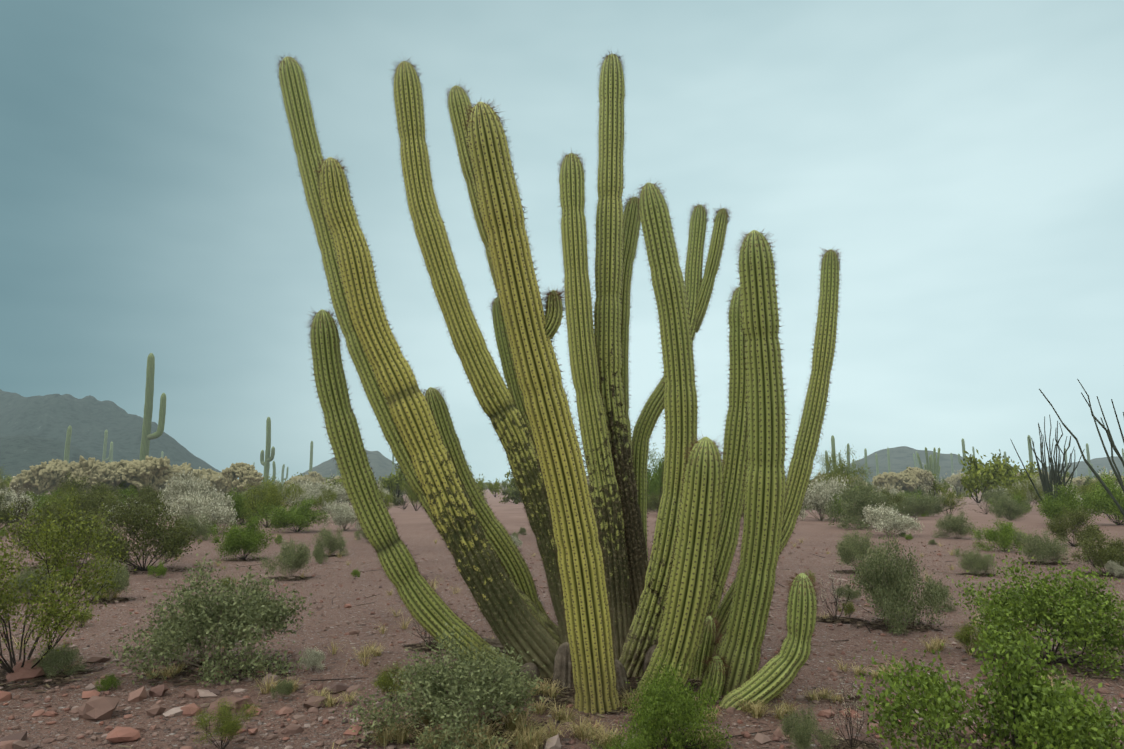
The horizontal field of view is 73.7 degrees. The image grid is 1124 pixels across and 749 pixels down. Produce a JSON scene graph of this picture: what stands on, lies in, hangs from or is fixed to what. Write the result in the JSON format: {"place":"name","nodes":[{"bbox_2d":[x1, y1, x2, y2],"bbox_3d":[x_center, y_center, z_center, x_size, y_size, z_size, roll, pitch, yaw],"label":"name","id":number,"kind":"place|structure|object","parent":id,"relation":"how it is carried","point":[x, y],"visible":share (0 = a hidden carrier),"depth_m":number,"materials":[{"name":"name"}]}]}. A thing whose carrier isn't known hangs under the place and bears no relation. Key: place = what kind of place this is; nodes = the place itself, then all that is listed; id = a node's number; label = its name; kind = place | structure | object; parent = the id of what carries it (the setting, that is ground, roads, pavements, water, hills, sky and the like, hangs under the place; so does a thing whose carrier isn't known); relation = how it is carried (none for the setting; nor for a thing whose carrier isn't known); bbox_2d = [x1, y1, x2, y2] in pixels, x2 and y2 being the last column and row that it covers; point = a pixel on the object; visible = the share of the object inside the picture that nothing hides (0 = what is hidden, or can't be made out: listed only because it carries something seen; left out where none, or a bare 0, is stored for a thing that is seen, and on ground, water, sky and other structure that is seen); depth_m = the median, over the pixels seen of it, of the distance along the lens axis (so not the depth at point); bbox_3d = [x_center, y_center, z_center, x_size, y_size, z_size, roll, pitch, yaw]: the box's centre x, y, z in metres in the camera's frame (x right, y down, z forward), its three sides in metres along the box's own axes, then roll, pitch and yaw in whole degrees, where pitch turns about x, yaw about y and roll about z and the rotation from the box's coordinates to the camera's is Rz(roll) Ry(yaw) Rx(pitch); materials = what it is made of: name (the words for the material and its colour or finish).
{"place":"outdoors","nodes":[
{"label":"outdoors","id":0,"kind":"place"},
{"bbox_2d":[0,435,109,479],"bbox_3d":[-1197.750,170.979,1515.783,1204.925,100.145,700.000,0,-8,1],"label":"mountain","id":1,"kind":"structure","parent":0,"point":[18,453],"depth_m":1376.95,"materials":[{"name":"stone"}]},
{"bbox_2d":[0,389,220,472],"bbox_3d":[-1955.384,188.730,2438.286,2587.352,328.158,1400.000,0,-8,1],"label":"mountain","id":2,"kind":"structure","parent":0,"point":[89,419],"depth_m":2089.64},
{"bbox_2d":[287,450,398,481],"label":"hill","id":3,"kind":"structure","parent":0,"point":[380,464],"depth_m":746.89,"materials":[{"name":"stone"}]},
{"bbox_2d":[0,483,1123,748],"bbox_3d":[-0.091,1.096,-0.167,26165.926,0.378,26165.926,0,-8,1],"label":"desert ground","id":4,"kind":"structure","parent":0,"point":[416,531],"depth_m":5.60,"materials":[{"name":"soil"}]},
{"bbox_2d":[0,490,34,529],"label":"shrub","id":5,"kind":"object","parent":4,"relation":"on","point":[3,515],"visible":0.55,"depth_m":17.32,"materials":[{"name":"green plant"}]},
{"bbox_2d":[1,476,59,533],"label":"shrub","id":6,"kind":"object","parent":4,"relation":"on","point":[20,504],"visible":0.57,"depth_m":16.24,"materials":[{"name":"grey plant"}]},
{"bbox_2d":[9,469,56,498],"bbox_3d":[-19.032,4.159,27.151,1.508,1.717,1.771,0,-8,1],"label":"cholla","id":7,"kind":"object","parent":4,"relation":"on","point":[26,478],"visible":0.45,"depth_m":26.66,"materials":[{"name":"plant"}]},
{"bbox_2d":[4,563,68,601],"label":"bursage shrub","id":8,"kind":"object","parent":4,"relation":"on","point":[24,576],"visible":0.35,"depth_m":7.07,"materials":[{"name":"green plant"}]},
{"bbox_2d":[29,461,66,495],"bbox_3d":[-17.790,3.943,26.029,1.288,1.851,1.418,6,-10,-34],"label":"cholla","id":9,"kind":"object","parent":4,"relation":"on","point":[41,471],"visible":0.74,"depth_m":25.80,"materials":[{"name":"plant"}]},
{"bbox_2d":[0,496,114,564],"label":"dark shrub","id":10,"kind":"object","parent":4,"relation":"on","point":[56,513],"visible":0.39,"depth_m":9.86,"materials":[{"name":"green plant"}]},
{"bbox_2d":[25,640,90,678],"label":"shrub","id":11,"kind":"object","parent":4,"relation":"on","point":[55,658],"visible":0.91,"depth_m":4.35,"materials":[{"name":"green plant"}]},
{"bbox_2d":[43,459,76,487],"bbox_3d":[-17.638,3.936,26.381,1.416,1.936,1.702,0,-8,1],"label":"cholla","id":12,"kind":"object","parent":4,"relation":"on","point":[58,476],"visible":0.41,"depth_m":25.88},
{"bbox_2d":[0,487,135,672],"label":"creosote shrub","id":13,"kind":"object","parent":4,"relation":"on","point":[52,610],"visible":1,"depth_m":4.37,"materials":[{"name":"green plant"}]},
{"bbox_2d":[64,426,71,462],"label":"saguaro","id":14,"kind":"object","parent":4,"relation":"on","point":[67,443],"visible":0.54,"depth_m":62.55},
{"bbox_2d":[41,485,101,517],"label":"shrub","id":15,"kind":"object","parent":4,"relation":"on","point":[62,497],"visible":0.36,"depth_m":16.03,"materials":[{"name":"green plant"}]},
{"bbox_2d":[49,472,108,507],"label":"shrub","id":16,"kind":"object","parent":4,"relation":"on","point":[75,487],"visible":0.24,"depth_m":21.76,"materials":[{"name":"green plant"}]},
{"bbox_2d":[62,468,120,499],"bbox_3d":[-15.973,3.924,25.622,1.894,1.748,1.517,-5,-9,29],"label":"cholla","id":17,"kind":"object","parent":4,"relation":"on","point":[79,473],"visible":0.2,"depth_m":25.18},
{"bbox_2d":[62,488,129,531],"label":"shrub","id":18,"kind":"object","parent":4,"relation":"on","point":[77,502],"visible":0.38,"depth_m":16.01,"materials":[{"name":"green plant"}]},
{"bbox_2d":[74,455,122,487],"bbox_3d":[-15.736,3.754,25.322,1.538,2.002,1.211,-4,-9,25],"label":"cholla","id":19,"kind":"object","parent":4,"relation":"on","point":[97,470],"visible":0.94,"depth_m":25.08,"materials":[{"name":"plant"}]},
{"bbox_2d":[83,557,131,600],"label":"bursage shrub","id":20,"kind":"object","parent":4,"relation":"on","point":[120,579],"visible":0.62,"depth_m":7.09,"materials":[{"name":"green plant"}]},
{"bbox_2d":[95,672,122,691],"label":"shrub","id":21,"kind":"object","parent":4,"relation":"on","point":[110,681],"visible":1,"depth_m":4.03,"materials":[{"name":"green plant"}]},
{"bbox_2d":[78,485,203,570],"bbox_3d":[-5.413,1.968,9.643,1.571,1.094,1.326,-6,-10,37],"label":"dark shrub","id":22,"kind":"object","parent":4,"relation":"on","point":[175,541],"visible":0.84,"depth_m":9.41,"materials":[{"name":"green plant"}]},
{"bbox_2d":[123,484,169,516],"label":"shrub","id":23,"kind":"object","parent":4,"relation":"on","point":[148,493],"visible":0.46,"depth_m":21.29,"materials":[{"name":"green plant"}]},
{"bbox_2d":[120,455,178,489],"bbox_3d":[-13.025,3.526,23.513,1.561,1.967,1.573,0,-8,1],"label":"cholla","id":24,"kind":"object","parent":4,"relation":"on","point":[153,472],"visible":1,"depth_m":23.32,"materials":[{"name":"plant"}]},
{"bbox_2d":[139,353,165,460],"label":"saguaro cactus","id":25,"kind":"object","parent":4,"relation":"on","point":[147,436],"visible":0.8,"depth_m":40.49,"materials":[{"name":"plant"}]},
{"bbox_2d":[146,560,167,577],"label":"shrub","id":26,"kind":"object","parent":4,"relation":"on","point":[159,570],"visible":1,"depth_m":8.78,"materials":[{"name":"green plant"}]},
{"bbox_2d":[164,462,194,487],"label":"cholla","id":27,"kind":"object","parent":4,"relation":"on","point":[186,468],"visible":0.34,"depth_m":26.28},
{"bbox_2d":[173,512,213,539],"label":"bursage shrub","id":28,"kind":"object","parent":4,"relation":"on","point":[200,529],"visible":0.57,"depth_m":14.29,"materials":[{"name":"green plant"}]},
{"bbox_2d":[157,466,235,520],"bbox_3d":[-8.440,2.840,17.189,1.721,1.499,2.045,0,-8,1],"label":"shrub","id":29,"kind":"object","parent":4,"relation":"on","point":[172,490],"visible":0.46,"depth_m":17.02,"materials":[{"name":"grey plant"}]},
{"bbox_2d":[166,487,238,531],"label":"shrub","id":30,"kind":"object","parent":4,"relation":"on","point":[194,505],"visible":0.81,"depth_m":15.76,"materials":[{"name":"grey plant"}]},
{"bbox_2d":[101,552,314,687],"bbox_3d":[-2.096,1.467,4.545,1.137,0.734,1.214,2,-9,-16],"label":"bursage shrub","id":31,"kind":"object","parent":4,"relation":"on","point":[231,622],"visible":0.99,"depth_m":4.40,"materials":[{"name":"green plant"}]},
{"bbox_2d":[197,474,237,493],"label":"cholla","id":32,"kind":"object","parent":4,"relation":"on","point":[212,479],"visible":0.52,"depth_m":28.45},
{"bbox_2d":[191,694,262,748],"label":"shrub","id":33,"kind":"object","parent":4,"relation":"on","point":[226,726],"visible":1,"depth_m":3.15,"materials":[{"name":"green plant"}]},
{"bbox_2d":[217,462,262,494],"bbox_3d":[-11.097,3.972,26.085,1.437,1.854,1.622,6,-10,-38],"label":"cholla","id":34,"kind":"object","parent":4,"relation":"on","point":[246,473],"visible":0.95,"depth_m":25.97,"materials":[{"name":"plant"}]},
{"bbox_2d":[207,508,275,560],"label":"bright shrub","id":35,"kind":"object","parent":4,"relation":"on","point":[247,540],"visible":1,"depth_m":10.75,"materials":[{"name":"green plant"}]},
{"bbox_2d":[225,486,274,524],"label":"shrub","id":36,"kind":"object","parent":4,"relation":"on","point":[237,505],"visible":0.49,"depth_m":19.23,"materials":[{"name":"green plant"}]},
{"bbox_2d":[260,417,274,482],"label":"saguaro","id":37,"kind":"object","parent":4,"relation":"on","point":[268,458],"visible":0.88,"depth_m":58.09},
{"bbox_2d":[240,474,309,527],"bbox_3d":[-7.156,3.076,18.404,1.711,1.364,1.354,0,-8,-2],"label":"shrub","id":38,"kind":"object","parent":4,"relation":"on","point":[272,494],"visible":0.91,"depth_m":18.24,"materials":[{"name":"green plant"}]},
{"bbox_2d":[269,676,294,698],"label":"shrub","id":39,"kind":"object","parent":4,"relation":"on","point":[285,687],"visible":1,"depth_m":3.86,"materials":[{"name":"green plant"}]},
{"bbox_2d":[257,534,312,578],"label":"bursage shrub","id":40,"kind":"object","parent":4,"relation":"on","point":[292,559],"visible":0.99,"depth_m":8.70,"materials":[{"name":"green plant"}]},
{"bbox_2d":[258,493,331,532],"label":"shrub","id":41,"kind":"object","parent":4,"relation":"on","point":[301,515],"visible":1,"depth_m":16.52,"materials":[{"name":"green plant"}]},
{"bbox_2d":[299,645,325,671],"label":"shrub","id":42,"kind":"object","parent":4,"relation":"on","point":[314,657],"visible":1,"depth_m":4.46,"materials":[{"name":"grey plant"}]},
{"bbox_2d":[283,477,349,510],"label":"pale shrub","id":43,"kind":"object","parent":4,"relation":"on","point":[340,493],"visible":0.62,"depth_m":30.10,"materials":[{"name":"grey plant"}]},
{"bbox_2d":[312,484,338,511],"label":"shrub","id":44,"kind":"object","parent":4,"relation":"on","point":[326,497],"visible":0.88,"depth_m":27.81,"materials":[{"name":"green plant"}]},
{"bbox_2d":[311,525,349,555],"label":"bursage shrub","id":45,"kind":"object","parent":4,"relation":"on","point":[329,544],"visible":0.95,"depth_m":11.35,"materials":[{"name":"green plant"}]},
{"bbox_2d":[322,498,360,530],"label":"shrub","id":46,"kind":"object","parent":4,"relation":"on","point":[345,515],"visible":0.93,"depth_m":17.05,"materials":[{"name":"grey plant"}]},
{"bbox_2d":[377,462,407,496],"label":"shrub","id":47,"kind":"object","parent":4,"relation":"on","point":[399,474],"visible":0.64,"depth_m":47.91,"materials":[{"name":"green plant"}]},
{"bbox_2d":[371,661,418,701],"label":"shrub","id":48,"kind":"object","parent":4,"relation":"on","point":[384,681],"visible":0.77,"depth_m":3.81,"materials":[{"name":"green plant"}]},
{"bbox_2d":[398,478,420,510],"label":"shrub","id":49,"kind":"object","parent":4,"relation":"on","point":[411,496],"visible":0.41,"depth_m":32.05,"materials":[{"name":"green plant"}]},
{"bbox_2d":[333,623,549,748],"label":"bursage shrub","id":50,"kind":"object","parent":4,"relation":"on","point":[457,683],"visible":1,"depth_m":3.23,"materials":[{"name":"green plant"}]},
{"bbox_2d":[499,487,522,503],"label":"shrub","id":51,"kind":"object","parent":4,"relation":"on","point":[514,494],"visible":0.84,"depth_m":40.67,"materials":[{"name":"green plant"}]},
{"bbox_2d":[432,637,656,697],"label":"dead cactus arms","id":52,"kind":"object","parent":4,"relation":"on","point":[562,670],"visible":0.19,"depth_m":4.11},
{"bbox_2d":[273,49,842,713],"bbox_3d":[0.015,-0.255,4.382,3.916,4.274,2.110,1,-8,-8],"label":"organ pipe cactus","id":53,"kind":"object","parent":4,"relation":"on","point":[619,595],"visible":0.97,"depth_m":4.33,"materials":[{"name":"plant"}]},
{"bbox_2d":[0,540,1123,748],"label":"ground stones","id":54,"kind":"object","parent":4,"relation":"on","point":[96,706],"visible":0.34,"depth_m":3.75,"materials":[{"name":"stone"}]},
{"bbox_2d":[12,528,1123,748],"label":"dry grass tufts","id":55,"kind":"object","parent":4,"relation":"on","point":[522,736],"visible":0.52,"depth_m":3.55,"materials":[{"name":"plant"}]},
{"bbox_2d":[586,726,654,748],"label":"shrub","id":56,"kind":"object","parent":4,"relation":"on","point":[633,745],"visible":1,"depth_m":2.76,"materials":[{"name":"green plant"}]},
{"bbox_2d":[647,488,662,512],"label":"shrub","id":57,"kind":"object","parent":4,"relation":"on","point":[654,501],"visible":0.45,"depth_m":26.20,"materials":[{"name":"green plant"}]},
{"bbox_2d":[647,443,664,509],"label":"shrub","id":58,"kind":"object","parent":4,"relation":"on","point":[655,483],"visible":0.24,"depth_m":29.65,"materials":[{"name":"green plant"}]},
{"bbox_2d":[618,647,737,748],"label":"bright shrub","id":59,"kind":"object","parent":4,"relation":"on","point":[663,697],"visible":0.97,"depth_m":3.00,"materials":[{"name":"green plant"}]},
{"bbox_2d":[777,700,841,748],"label":"shrub","id":60,"kind":"object","parent":4,"relation":"on","point":[802,731],"visible":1,"depth_m":3.06,"materials":[{"name":"green plant"}]},
{"bbox_2d":[797,471,849,520],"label":"shrub","id":61,"kind":"object","parent":4,"relation":"on","point":[820,494],"visible":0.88,"depth_m":21.72,"materials":[{"name":"grey plant"}]},
{"bbox_2d":[817,567,852,618],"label":"twiggy shrub","id":62,"kind":"object","parent":4,"relation":"on","point":[837,599],"visible":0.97,"depth_m":6.10,"materials":[{"name":"grey plant"}]},
{"bbox_2d":[807,445,872,496],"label":"shrub","id":63,"kind":"object","parent":4,"relation":"on","point":[828,462],"visible":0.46,"depth_m":27.89,"materials":[{"name":"green plant"}]},
{"bbox_2d":[832,584,862,601],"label":"shrub","id":64,"kind":"object","parent":4,"relation":"on","point":[851,594],"visible":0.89,"depth_m":7.01,"materials":[{"name":"green plant"}]},
{"bbox_2d":[828,667,883,747],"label":"twiggy shrub","id":65,"kind":"object","parent":4,"relation":"on","point":[851,741],"visible":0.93,"depth_m":3.16,"materials":[{"name":"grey plant"}]},
{"bbox_2d":[818,474,894,529],"bbox_3d":[7.308,3.159,18.422,1.902,1.465,1.782,3,-9,-18],"label":"shrub","id":66,"kind":"object","parent":4,"relation":"on","point":[858,502],"visible":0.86,"depth_m":18.16,"materials":[{"name":"green plant"}]},
{"bbox_2d":[833,525,885,570],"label":"bursage shrub","id":67,"kind":"object","parent":4,"relation":"on","point":[848,549],"visible":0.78,"depth_m":9.29,"materials":[{"name":"green plant"}]},
{"bbox_2d":[871,472,902,490],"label":"cholla","id":68,"kind":"object","parent":4,"relation":"on","point":[891,476],"visible":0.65,"depth_m":33.11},
{"bbox_2d":[872,476,903,492],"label":"shrub","id":69,"kind":"object","parent":4,"relation":"on","point":[887,484],"visible":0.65,"depth_m":33.08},
{"bbox_2d":[861,501,923,535],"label":"shrub","id":70,"kind":"object","parent":4,"relation":"on","point":[885,518],"visible":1,"depth_m":15.63,"materials":[{"name":"grey plant"}]},
{"bbox_2d":[878,486,911,514],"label":"shrub","id":71,"kind":"object","parent":4,"relation":"on","point":[895,498],"visible":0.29,"depth_m":25.08,"materials":[{"name":"green plant"}]},
{"bbox_2d":[847,528,954,635],"bbox_3d":[2.602,1.619,5.884,0.804,0.830,0.753,4,-9,-27],"label":"bursage shrub","id":72,"kind":"object","parent":4,"relation":"on","point":[892,595],"visible":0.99,"depth_m":5.78,"materials":[{"name":"green plant"}]},
{"bbox_2d":[887,489,935,518],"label":"bursage shrub","id":73,"kind":"object","parent":4,"relation":"on","point":[916,505],"visible":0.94,"depth_m":22.58,"materials":[{"name":"green plant"}]},
{"bbox_2d":[899,467,931,492],"bbox_3d":[15.591,5.036,33.247,1.435,1.901,1.116,6,-10,-38],"label":"cholla","id":74,"kind":"object","parent":4,"relation":"on","point":[910,476],"visible":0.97,"depth_m":33.05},
{"bbox_2d":[901,493,947,515],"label":"shrub","id":75,"kind":"object","parent":4,"relation":"on","point":[936,500],"visible":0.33,"depth_m":25.58,"materials":[{"name":"green plant"}]},
{"bbox_2d":[917,447,940,494],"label":"distant cactus","id":76,"kind":"object","parent":4,"relation":"on","point":[931,464],"visible":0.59,"depth_m":51.21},
{"bbox_2d":[917,575,958,611],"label":"shrub","id":77,"kind":"object","parent":4,"relation":"on","point":[949,608],"visible":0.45,"depth_m":6.53,"materials":[{"name":"green plant"}]},
{"bbox_2d":[914,468,979,511],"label":"shrub","id":78,"kind":"object","parent":4,"relation":"on","point":[935,493],"visible":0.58,"depth_m":30.15,"materials":[{"name":"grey plant"}]},
{"bbox_2d":[937,484,966,515],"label":"shrub","id":79,"kind":"object","parent":4,"relation":"on","point":[948,501],"visible":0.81,"depth_m":25.87,"materials":[{"name":"green plant"}]},
{"bbox_2d":[931,508,982,539],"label":"bursage shrub","id":80,"kind":"object","parent":4,"relation":"on","point":[953,523],"visible":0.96,"depth_m":14.94,"materials":[{"name":"green plant"}]},
{"bbox_2d":[952,619,993,651],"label":"shrub","id":81,"kind":"object","parent":4,"relation":"on","point":[964,634],"visible":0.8,"depth_m":4.91,"materials":[{"name":"green plant"}]},
{"bbox_2d":[952,545,997,574],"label":"bursage shrub","id":82,"kind":"object","parent":4,"relation":"on","point":[973,561],"visible":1,"depth_m":9.08,"materials":[{"name":"green plant"}]},
{"bbox_2d":[960,449,1008,502],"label":"shrub","id":83,"kind":"object","parent":4,"relation":"on","point":[971,482],"visible":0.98,"depth_m":36.85,"materials":[{"name":"green plant"}]},
{"bbox_2d":[848,603,1123,748],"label":"bright shrub","id":84,"kind":"object","parent":4,"relation":"on","point":[1042,715],"visible":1,"depth_m":2.77,"materials":[{"name":"green plant"}]},
{"bbox_2d":[979,485,1014,501],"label":"shrub","id":85,"kind":"object","parent":4,"relation":"on","point":[985,495],"visible":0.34,"depth_m":30.42,"materials":[{"name":"green plant"}]},
{"bbox_2d":[968,516,1030,551],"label":"bright shrub","id":86,"kind":"object","parent":4,"relation":"on","point":[1003,534],"visible":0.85,"depth_m":12.25,"materials":[{"name":"green plant"}]},
{"bbox_2d":[986,493,1031,520],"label":"shrub","id":87,"kind":"object","parent":4,"relation":"on","point":[1011,509],"visible":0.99,"depth_m":22.20,"materials":[{"name":"green plant"}]},
{"bbox_2d":[992,457,1041,495],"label":"shrub","id":88,"kind":"object","parent":4,"relation":"on","point":[1009,475],"visible":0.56,"depth_m":38.79,"materials":[{"name":"green plant"}]},
{"bbox_2d":[1005,472,1043,508],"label":"shrub","id":89,"kind":"object","parent":4,"relation":"on","point":[1022,492],"visible":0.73,"depth_m":28.76,"materials":[{"name":"green plant"}]},
{"bbox_2d":[938,546,1123,679],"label":"bright shrub","id":90,"kind":"object","parent":4,"relation":"on","point":[1069,616],"visible":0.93,"depth_m":4.55,"materials":[{"name":"green plant"}]},
{"bbox_2d":[1012,527,1074,563],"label":"bursage shrub","id":91,"kind":"object","parent":4,"relation":"on","point":[1040,550],"visible":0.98,"depth_m":10.35,"materials":[{"name":"green plant"}]},
{"bbox_2d":[1011,475,1080,502],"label":"pale shrub","id":92,"kind":"object","parent":4,"relation":"on","point":[1037,485],"visible":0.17,"depth_m":35.41,"materials":[{"name":"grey plant"}]},
{"bbox_2d":[1010,415,1084,519],"bbox_3d":[15.329,2.894,23.359,1.977,3.297,1.647,6,-10,-34],"label":"ocotillo","id":93,"kind":"object","parent":4,"relation":"on","point":[1054,478],"visible":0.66,"depth_m":23.33,"materials":[{"name":"plant"}]},
{"bbox_2d":[1029,479,1109,524],"bbox_3d":[12.941,3.251,19.213,1.758,1.247,1.344,2,-8,-12],"label":"shrub","id":94,"kind":"object","parent":4,"relation":"on","point":[1050,508],"visible":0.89,"depth_m":18.97,"materials":[{"name":"green plant"}]},
{"bbox_2d":[1043,505,1107,546],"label":"dark shrub","id":95,"kind":"object","parent":4,"relation":"on","point":[1056,527],"visible":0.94,"depth_m":13.10,"materials":[{"name":"green plant"}]},
{"bbox_2d":[1039,379,1123,515],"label":"ocotillo","id":96,"kind":"object","parent":4,"relation":"on","point":[1115,449],"visible":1,"depth_m":15.05,"materials":[{"name":"plant"}]},
{"bbox_2d":[1069,530,1123,574],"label":"dark shrub","id":97,"kind":"object","parent":4,"relation":"on","point":[1115,552],"visible":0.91,"depth_m":9.04,"materials":[{"name":"green plant"}]},
{"bbox_2d":[1085,466,1123,524],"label":"bright shrub","id":98,"kind":"object","parent":4,"relation":"on","point":[1113,509],"visible":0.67,"depth_m":19.41,"materials":[{"name":"green plant"}]},
{"bbox_2d":[1104,559,1123,577],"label":"shrub","id":99,"kind":"object","parent":4,"relation":"on","point":[1116,568],"visible":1,"depth_m":8.77,"materials":[{"name":"grey plant"}]},
{"bbox_2d":[0,0,1123,482],"label":"sky","id":100,"kind":"structure","parent":0,"point":[962,161],"materials":[{"name":"blue"}]},
{"bbox_2d":[811,446,984,482],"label":"hill","id":101,"kind":"structure","parent":0,"point":[901,458],"depth_m":808.21,"materials":[{"name":"stone"}]},
{"bbox_2d":[1040,456,1123,478],"bbox_3d":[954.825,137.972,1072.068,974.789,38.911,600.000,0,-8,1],"label":"hill","id":102,"kind":"structure","parent":0,"point":[1082,468],"depth_m":923.78,"materials":[{"name":"stone"}]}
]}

